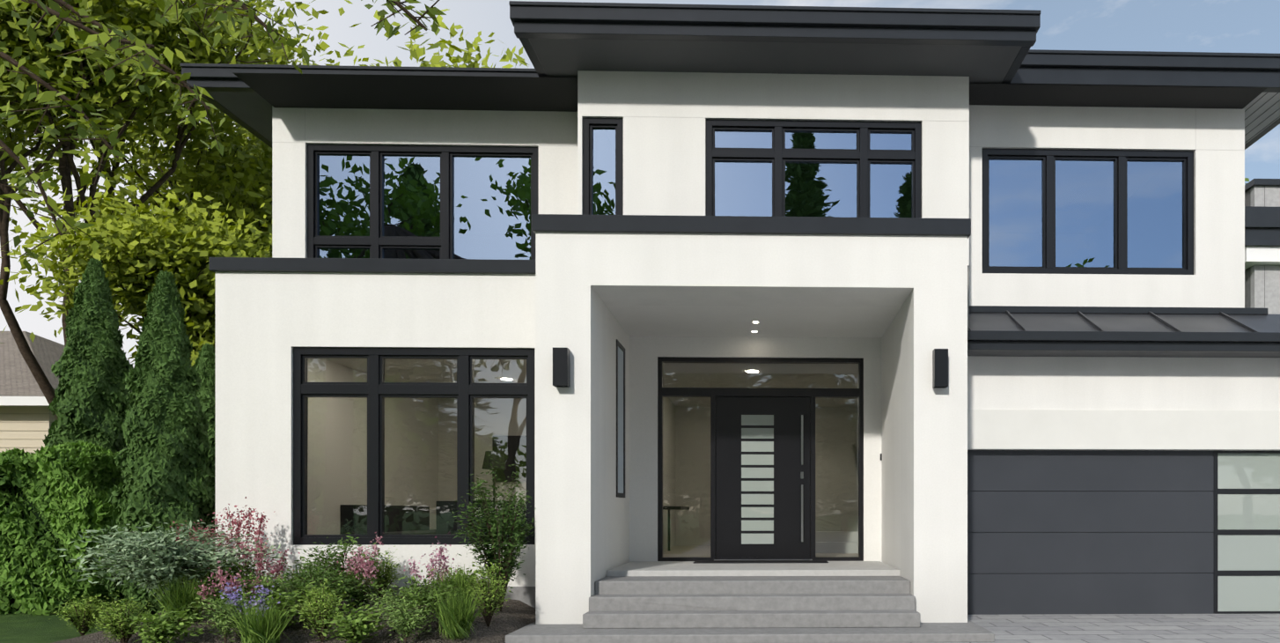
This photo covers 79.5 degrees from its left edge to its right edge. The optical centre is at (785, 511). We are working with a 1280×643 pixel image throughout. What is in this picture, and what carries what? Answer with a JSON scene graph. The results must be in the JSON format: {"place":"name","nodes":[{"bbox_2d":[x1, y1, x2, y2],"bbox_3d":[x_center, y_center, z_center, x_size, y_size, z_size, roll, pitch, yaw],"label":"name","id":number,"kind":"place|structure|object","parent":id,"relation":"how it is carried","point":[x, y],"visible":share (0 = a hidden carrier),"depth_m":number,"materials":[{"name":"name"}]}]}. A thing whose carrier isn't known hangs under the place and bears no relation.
{"place":"outdoors","nodes":[
{"label":"outdoors","id":0,"kind":"place"},
{"bbox_2d":[0,405,56,453],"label":"neighbour house walls","id":1,"kind":"structure","parent":0,"point":[25,417],"depth_m":16.12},
{"bbox_2d":[0,396,49,405],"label":"roof fascia","id":2,"kind":"structure","parent":1,"relation":"attached to","point":[23,400],"depth_m":15.65,"materials":[{"name":"white paint"}]},
{"bbox_2d":[0,412,52,447],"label":"siding","id":3,"kind":"object","parent":1,"relation":"attached to","point":[24,430],"visible":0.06,"depth_m":16.10,"materials":[{"name":"beige wood"}]},
{"bbox_2d":[0,331,64,396],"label":"neighbour roof","id":4,"kind":"structure","parent":1,"relation":"on","point":[17,378],"depth_m":17.93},
{"bbox_2d":[0,611,113,642],"bbox_3d":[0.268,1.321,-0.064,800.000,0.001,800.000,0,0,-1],"label":"ground","id":5,"kind":"structure","parent":0,"point":[24,628],"depth_m":8.51,"materials":[{"name":"green plant"}]},
{"bbox_2d":[0,439,123,615],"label":"hedge","id":6,"kind":"object","parent":5,"relation":"on","point":[79,479],"depth_m":9.73,"materials":[{"name":"green plant"}]},
{"bbox_2d":[42,257,133,453],"bbox_3d":[-10.325,-1.232,11.308,1.643,5.132,1.541,0,0,-1],"label":"thuja tree","id":7,"kind":"object","parent":5,"relation":"on","point":[92,399],"visible":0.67,"depth_m":11.05,"materials":[{"name":"green plant"}]},
{"bbox_2d":[49,149,200,269],"bbox_3d":[-20.519,-7.378,32.045,15.525,17.412,14.955,0,0,-1],"label":"tree","id":8,"kind":"object","parent":5,"relation":"on","point":[143,194],"depth_m":28.77,"materials":[{"name":"green plant"}]},
{"bbox_2d":[0,163,272,367],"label":"tree","id":9,"kind":"object","parent":5,"relation":"on","point":[173,250],"depth_m":13.22,"materials":[{"name":"green plant"}]},
{"bbox_2d":[97,269,215,622],"bbox_3d":[-7.596,-0.804,9.216,1.290,4.277,1.211,0,0,-1],"label":"thuja tree","id":10,"kind":"object","parent":5,"relation":"on","point":[166,439],"depth_m":8.96,"materials":[{"name":"green plant"}]},
{"bbox_2d":[1,0,331,257],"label":"tree","id":11,"kind":"object","parent":5,"relation":"on","point":[248,180],"depth_m":17.86,"materials":[{"name":"green plant"}]},
{"bbox_2d":[18,43,332,268],"bbox_3d":[-15.471,-6.689,26.144,14.301,16.045,12.700,0,0,-1],"label":"tree","id":12,"kind":"object","parent":5,"relation":"on","point":[123,191],"depth_m":21.67,"materials":[{"name":"green plant"}]},
{"bbox_2d":[0,0,360,419],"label":"tree","id":13,"kind":"object","parent":5,"relation":"on","point":[13,35],"depth_m":14.31,"materials":[{"name":"green plant"}]},
{"bbox_2d":[192,342,215,600],"bbox_3d":[-8.188,-0.534,10.612,1.293,3.720,1.396,0,0,-1],"label":"thuja tree","id":14,"kind":"object","parent":5,"relation":"on","point":[204,365],"depth_m":10.46,"materials":[{"name":"green plant"}]},
{"bbox_2d":[212,586,535,608],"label":"plinth wall","id":15,"kind":"structure","parent":5,"relation":"on","point":[525,594],"depth_m":9.12,"materials":[{"name":"concrete"}]},
{"bbox_2d":[315,8,529,68],"bbox_3d":[-12.841,-8.558,32.566,11.914,19.810,20.125,0,0,-1],"label":"tree","id":16,"kind":"object","parent":5,"relation":"on","point":[416,52],"depth_m":25.86,"materials":[{"name":"green plant"}]},
{"bbox_2d":[215,70,1279,624],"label":"house walls","id":17,"kind":"structure","parent":5,"relation":"on","point":[577,283],"depth_m":9.12,"materials":[{"name":"paint"}]},
{"bbox_2d":[180,0,1279,352],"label":"roof fascia","id":18,"kind":"structure","parent":17,"relation":"on","point":[765,24],"depth_m":8.93,"materials":[{"name":"black metal"}]},
{"bbox_2d":[969,309,1279,331],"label":"garage roof","id":19,"kind":"structure","parent":18,"relation":"attached to","point":[1151,321],"depth_m":9.67,"materials":[{"name":"grey metal"}]},
{"bbox_2d":[293,117,1193,544],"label":"window frames","id":20,"kind":"structure","parent":17,"relation":"attached to","point":[464,390],"depth_m":9.38,"materials":[{"name":"black metal"}]},
{"bbox_2d":[305,358,526,534],"bbox_3d":[-4.499,-0.802,9.212,2.822,2.301,0.001,0,0,-1],"label":"window glass","id":21,"kind":"object","parent":20,"relation":"in","point":[422,449],"visible":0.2,"depth_m":9.21,"materials":[{"name":"clear glass"}]},
{"bbox_2d":[317,128,1183,267],"bbox_3d":[-0.456,-4.054,9.866,11.812,1.680,0.900,0,0,-1],"label":"window glass","id":22,"kind":"object","parent":20,"relation":"in","point":[491,208],"visible":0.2,"depth_m":10.14,"materials":[{"name":"glass"}]},
{"bbox_2d":[207,38,1279,357],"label":"roof soffit","id":23,"kind":"structure","parent":17,"relation":"attached to","point":[974,63],"depth_m":9.09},
{"bbox_2d":[232,72,1266,111],"bbox_3d":[0.800,-2.039,13.680,15.428,6.720,10.550,0,0,-1],"label":"soffit","id":24,"kind":"object","parent":17,"relation":"attached to","point":[401,91],"visible":0.02,"depth_m":9.73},
{"bbox_2d":[662,544,858,557],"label":"interior floor","id":25,"kind":"structure","parent":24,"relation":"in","point":[694,553],"depth_m":12.80,"materials":[{"name":"beige"}]},
{"bbox_2d":[662,362,858,552],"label":"foyer interior walls","id":26,"kind":"structure","parent":25,"relation":"on","point":[842,477],"depth_m":14.79,"materials":[{"name":"grey"}]},
{"bbox_2d":[552,346,948,388],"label":"wall lights","id":27,"kind":"object","parent":17,"relation":"attached to","point":[561,367],"depth_m":8.24,"materials":[{"name":"black metal"}]},
{"bbox_2d":[272,108,1244,150],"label":"stucco joints","id":28,"kind":"object","parent":17,"relation":"attached to","point":[704,117],"depth_m":10.06,"materials":[{"name":"grey paint"}]},
{"bbox_2d":[967,409,1279,449],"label":"garage lintel","id":29,"kind":"structure","parent":17,"relation":"attached to","point":[1023,429],"depth_m":9.62,"materials":[{"name":"white paint"}]},
{"bbox_2d":[967,449,1279,613],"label":"garage door frame","id":30,"kind":"object","parent":17,"relation":"attached to","point":[1217,532],"visible":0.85,"depth_m":9.79,"materials":[{"name":"black metal"}]},
{"bbox_2d":[967,449,1279,614],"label":"garage door","id":31,"kind":"structure","parent":30,"relation":"in","point":[1048,490],"depth_m":9.75,"materials":[{"name":"grey metal"}]},
{"bbox_2d":[0,0,154,241],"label":"tree","id":32,"kind":"object","parent":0,"point":[14,221],"depth_m":28.14,"materials":[{"name":"green plant"}]},
{"bbox_2d":[49,594,113,635],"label":"shrub","id":33,"kind":"object","parent":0,"point":[82,609],"depth_m":8.01,"materials":[{"name":"green plant"}]},
{"bbox_2d":[91,590,150,642],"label":"shrub","id":34,"kind":"object","parent":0,"point":[114,618],"depth_m":7.04,"materials":[{"name":"green plant"}]},
{"bbox_2d":[5,0,331,267],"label":"tree","id":35,"kind":"object","parent":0,"point":[21,204],"depth_m":24.92,"materials":[{"name":"green plant"}]},
{"bbox_2d":[183,590,251,642],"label":"shrub","id":36,"kind":"object","parent":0,"point":[221,621],"depth_m":7.05,"materials":[{"name":"green plant"}]},
{"bbox_2d":[0,0,446,274],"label":"tree foliage","id":37,"kind":"object","parent":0,"point":[144,65],"depth_m":5.09,"materials":[{"name":"green plant"}]},
{"bbox_2d":[51,598,535,642],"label":"garden bed soil","id":38,"kind":"structure","parent":0,"point":[515,614],"depth_m":7.43,"materials":[{"name":"brown soil"}]},
{"bbox_2d":[123,604,213,642],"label":"perennial plant","id":39,"kind":"object","parent":38,"relation":"on","point":[170,626],"depth_m":6.92,"materials":[{"name":"green plant"}]},
{"bbox_2d":[50,516,286,601],"bbox_3d":[-6.367,0.552,7.778,1.825,1.010,2.024,0,0,-1],"label":"juniper shrub","id":40,"kind":"object","parent":38,"relation":"on","point":[169,568],"depth_m":7.60,"materials":[{"name":"green plant"}]},
{"bbox_2d":[145,571,221,625],"bbox_3d":[-6.014,0.854,7.545,0.624,0.573,0.593,0,0,-42],"label":"grass plant","id":41,"kind":"object","parent":38,"relation":"on","point":[177,599],"depth_m":7.46,"materials":[{"name":"green plant"}]},
{"bbox_2d":[179,549,270,602],"bbox_3d":[-5.922,0.712,8.115,1.030,0.683,0.888,0,0,-1],"label":"round shrub","id":42,"kind":"object","parent":38,"relation":"on","point":[234,569],"depth_m":7.98,"materials":[{"name":"plant"}]},
{"bbox_2d":[203,571,256,617],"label":"flower stems","id":43,"kind":"object","parent":38,"relation":"on","point":[223,590],"visible":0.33,"depth_m":7.47,"materials":[{"name":"green plant"}]},
{"bbox_2d":[194,560,268,603],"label":"astilbe plumes","id":44,"kind":"object","parent":43,"relation":"attached to","point":[221,582],"visible":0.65,"depth_m":7.47,"materials":[{"name":"pink plant"}]},
{"bbox_2d":[191,581,270,618],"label":"foliage","id":45,"kind":"object","parent":38,"relation":"on","point":[213,598],"depth_m":7.43,"materials":[{"name":"green plant"}]},
{"bbox_2d":[215,506,263,574],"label":"flower stems","id":46,"kind":"object","parent":38,"relation":"on","point":[239,536],"visible":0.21,"depth_m":8.65,"materials":[{"name":"green plant"}]},
{"bbox_2d":[206,496,275,564],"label":"astilbe plumes","id":47,"kind":"object","parent":46,"relation":"attached to","point":[249,513],"visible":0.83,"depth_m":8.64,"materials":[{"name":"pink plant"}]},
{"bbox_2d":[216,568,266,593],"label":"flowers","id":48,"kind":"object","parent":38,"relation":"on","point":[247,577],"depth_m":8.64,"materials":[{"name":"plant"}]},
{"bbox_2d":[204,589,290,638],"bbox_3d":[-5.145,0.982,7.285,0.739,0.457,0.642,0,0,-1],"label":"foliage","id":49,"kind":"object","parent":38,"relation":"on","point":[220,614],"depth_m":7.13,"materials":[{"name":"green plant"}]},
{"bbox_2d":[221,596,294,642],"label":"grass plant","id":50,"kind":"object","parent":38,"relation":"on","point":[254,630],"depth_m":6.86,"materials":[{"name":"green plant"}]},
{"bbox_2d":[229,570,297,603],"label":"foliage","id":51,"kind":"object","parent":38,"relation":"on","point":[260,589],"depth_m":8.15,"materials":[{"name":"plant"}]},
{"bbox_2d":[242,538,285,589],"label":"flower stems","id":52,"kind":"object","parent":38,"relation":"on","point":[261,559],"visible":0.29,"depth_m":8.20,"materials":[{"name":"green plant"}]},
{"bbox_2d":[234,535,300,583],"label":"astilbe plumes","id":53,"kind":"object","parent":52,"relation":"attached to","point":[277,569],"visible":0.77,"depth_m":8.19,"materials":[{"name":"pink plant"}]},
{"bbox_2d":[235,571,299,599],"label":"shrub","id":54,"kind":"object","parent":38,"relation":"on","point":[264,583],"depth_m":7.83,"materials":[{"name":"green plant"}]},
{"bbox_2d":[234,588,311,629],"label":"perennial plant","id":55,"kind":"object","parent":38,"relation":"on","point":[289,602],"depth_m":7.35,"materials":[{"name":"green plant"}]},
{"bbox_2d":[218,576,280,617],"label":"flowers","id":56,"kind":"object","parent":55,"relation":"attached to","point":[233,597],"visible":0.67,"depth_m":7.18,"materials":[{"name":"purple plant"}]},
{"bbox_2d":[282,560,323,605],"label":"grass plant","id":57,"kind":"object","parent":38,"relation":"on","point":[298,577],"depth_m":8.70,"materials":[{"name":"green plant"}]},
{"bbox_2d":[283,576,355,623],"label":"shrub","id":58,"kind":"object","parent":38,"relation":"on","point":[300,597],"depth_m":7.56,"materials":[{"name":"green plant"}]},
{"bbox_2d":[292,580,348,641],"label":"leafy shrub","id":59,"kind":"object","parent":38,"relation":"on","point":[321,604],"depth_m":7.15,"materials":[{"name":"green plant"}]},
{"bbox_2d":[275,560,368,604],"bbox_3d":[-4.867,0.774,7.851,0.898,0.578,0.913,0,0,-1],"label":"low shrub","id":60,"kind":"object","parent":38,"relation":"on","point":[314,571],"depth_m":7.82,"materials":[{"name":"plant"}]},
{"bbox_2d":[271,532,399,603],"bbox_3d":[-5.021,0.645,8.476,1.211,0.818,1.081,0,0,-1],"label":"round shrub","id":61,"kind":"object","parent":38,"relation":"on","point":[329,554],"depth_m":8.44,"materials":[{"name":"green plant"}]},
{"bbox_2d":[315,566,389,606],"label":"shrub","id":62,"kind":"object","parent":38,"relation":"on","point":[354,592],"depth_m":8.18,"materials":[{"name":"green plant"}]},
{"bbox_2d":[314,600,396,642],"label":"shrub","id":63,"kind":"object","parent":38,"relation":"on","point":[362,619],"depth_m":7.00,"materials":[{"name":"green plant"}]},
{"bbox_2d":[348,537,378,606],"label":"plant stems","id":64,"kind":"object","parent":38,"relation":"on","point":[365,578],"visible":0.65,"depth_m":8.19,"materials":[{"name":"green plant"}]},
{"bbox_2d":[337,531,384,583],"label":"astilbe plumes","id":65,"kind":"object","parent":64,"relation":"attached to","point":[368,562],"visible":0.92,"depth_m":8.21,"materials":[{"name":"pink plant"}]},
{"bbox_2d":[345,581,424,632],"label":"shrub","id":66,"kind":"object","parent":38,"relation":"on","point":[395,597],"depth_m":7.33,"materials":[{"name":"green plant"}]},
{"bbox_2d":[366,545,407,600],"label":"shrub","id":67,"kind":"object","parent":38,"relation":"on","point":[387,577],"depth_m":8.80,"materials":[{"name":"plant"}]},
{"bbox_2d":[372,566,468,624],"bbox_3d":[-3.578,0.836,7.481,0.852,0.573,0.887,0,0,-1],"label":"low shrub","id":68,"kind":"object","parent":38,"relation":"on","point":[430,592],"depth_m":7.47,"materials":[{"name":"green plant"}]},
{"bbox_2d":[413,545,446,590],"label":"astilbe stalks","id":69,"kind":"object","parent":38,"relation":"on","point":[437,570],"visible":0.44,"depth_m":8.08,"materials":[{"name":"green plant"}]},
{"bbox_2d":[405,569,456,610],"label":"shrub","id":70,"kind":"object","parent":38,"relation":"on","point":[429,584],"depth_m":8.17,"materials":[{"name":"green plant"}]},
{"bbox_2d":[403,536,459,582],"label":"astilbe plumes","id":71,"kind":"object","parent":70,"relation":"on","point":[444,557],"visible":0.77,"depth_m":8.13,"materials":[{"name":"pink plant"}]},
{"bbox_2d":[426,563,479,610],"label":"grass plant","id":72,"kind":"object","parent":38,"relation":"on","point":[459,582],"depth_m":7.80,"materials":[{"name":"green plant"}]},
{"bbox_2d":[428,581,485,641],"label":"grass plant","id":73,"kind":"object","parent":38,"relation":"on","point":[456,620],"depth_m":7.22,"materials":[{"name":"green plant"}]},
{"bbox_2d":[436,561,487,599],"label":"shrub","id":74,"kind":"object","parent":38,"relation":"on","point":[468,575],"depth_m":8.80,"materials":[{"name":"green plant"}]},
{"bbox_2d":[465,558,510,626],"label":"shrub","id":75,"kind":"object","parent":38,"relation":"on","point":[496,599],"depth_m":7.69,"materials":[{"name":"green plant"}]},
{"bbox_2d":[448,454,535,610],"bbox_3d":[-3.215,0.241,8.362,1.031,1.721,1.018,0,0,-1],"label":"shrub","id":76,"kind":"object","parent":38,"relation":"on","point":[493,530],"depth_m":8.24,"materials":[{"name":"green plant"}]},
{"bbox_2d":[367,590,442,642],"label":"shrub","id":77,"kind":"object","parent":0,"point":[412,621],"depth_m":7.04,"materials":[{"name":"green plant"}]},
{"bbox_2d":[307,358,526,534],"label":"interior walls","id":78,"kind":"structure","parent":0,"point":[403,448],"depth_m":12.70,"materials":[{"name":"beige paint"}]},
{"bbox_2d":[339,434,689,550],"bbox_3d":[-3.836,-0.449,12.380,4.237,2.300,4.890,0,0,-1],"label":"interior furniture","id":79,"kind":"object","parent":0,"point":[496,454],"depth_m":11.40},
{"bbox_2d":[500,370,757,380],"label":"interior ceiling lights","id":80,"kind":"object","parent":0,"point":[746,371],"depth_m":11.96},
{"bbox_2d":[0,0,1279,367],"label":"sky","id":81,"kind":"structure","parent":0,"point":[1160,25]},
{"bbox_2d":[505,619,994,642],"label":"entrance slab","id":82,"kind":"structure","parent":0,"point":[969,630],"depth_m":7.61,"materials":[{"name":"grey concrete"}]},
{"bbox_2d":[503,613,1279,642],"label":"driveway paving","id":83,"kind":"structure","parent":0,"point":[1152,628],"depth_m":8.55,"materials":[{"name":"grey concrete"}]},
{"bbox_2d":[582,575,920,628],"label":"entrance steps","id":84,"kind":"structure","parent":83,"relation":"on","point":[730,601],"depth_m":8.24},
{"bbox_2d":[605,305,900,576],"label":"porch walls","id":85,"kind":"structure","parent":83,"relation":"on","point":[645,336],"depth_m":10.67,"materials":[{"name":"paint"}]},
{"bbox_2d":[616,338,882,560],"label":"front door","id":86,"kind":"structure","parent":85,"relation":"attached to","point":[787,408],"depth_m":10.88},
{"bbox_2d":[617,345,858,557],"bbox_3d":[-0.695,-0.772,10.808,3.448,2.845,0.833,0,0,-19],"label":"door glass","id":87,"kind":"object","parent":86,"relation":"attached to","point":[621,421],"visible":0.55,"depth_m":10.90,"materials":[{"name":"clear glass"}]},
{"bbox_2d":[741,414,773,544],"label":"frosted glass panels","id":88,"kind":"object","parent":86,"relation":"attached to","point":[757,473],"depth_m":10.88,"materials":[{"name":"white glass"}]},
{"bbox_2d":[713,414,812,559],"bbox_3d":[-0.316,-0.350,10.845,1.410,2.102,0.081,0,0,-1],"label":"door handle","id":89,"kind":"object","parent":86,"relation":"attached to","point":[801,474],"visible":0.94,"depth_m":10.83,"materials":[{"name":"metal"}]},
{"bbox_2d":[606,560,900,576],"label":"porch floor","id":90,"kind":"structure","parent":85,"relation":"attached to","point":[690,568],"depth_m":9.25,"materials":[{"name":"concrete"}]},
{"bbox_2d":[692,559,828,563],"bbox_3d":[-0.337,0.695,10.574,1.861,0.012,0.400,0,0,-1],"label":"door mat","id":91,"kind":"object","parent":90,"relation":"on","point":[749,561],"depth_m":10.56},
{"bbox_2d":[1244,185,1279,314],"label":"house wall","id":92,"kind":"structure","parent":0,"point":[1262,286],"depth_m":22.61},
{"bbox_2d":[1244,178,1279,246],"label":"neighbour roof","id":93,"kind":"structure","parent":92,"relation":"on","point":[1261,225],"depth_m":22.19,"materials":[{"name":"black metal"}]},
{"bbox_2d":[1244,246,1279,269],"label":"neighbour soffit","id":94,"kind":"structure","parent":92,"relation":"attached to","point":[1261,255],"depth_m":22.31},
{"bbox_2d":[1244,92,1279,144],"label":"roof soffit","id":95,"kind":"structure","parent":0,"point":[1263,108],"depth_m":10.33,"materials":[{"name":"grey metal"}]},
{"bbox_2d":[1244,92,1279,143],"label":"soffit grooves","id":96,"kind":"object","parent":95,"relation":"attached to","point":[1261,114],"visible":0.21,"depth_m":10.35,"materials":[{"name":"black metal"}]},
{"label":"astilbe flower stalks","id":97,"kind":"object","parent":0,"visible":0},
{"bbox_2d":[169,518,230,573],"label":"astilbe plumes","id":98,"kind":"object","parent":97,"relation":"attached to","point":[194,528],"visible":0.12,"depth_m":8.77,"materials":[{"name":"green plant"}]}
]}

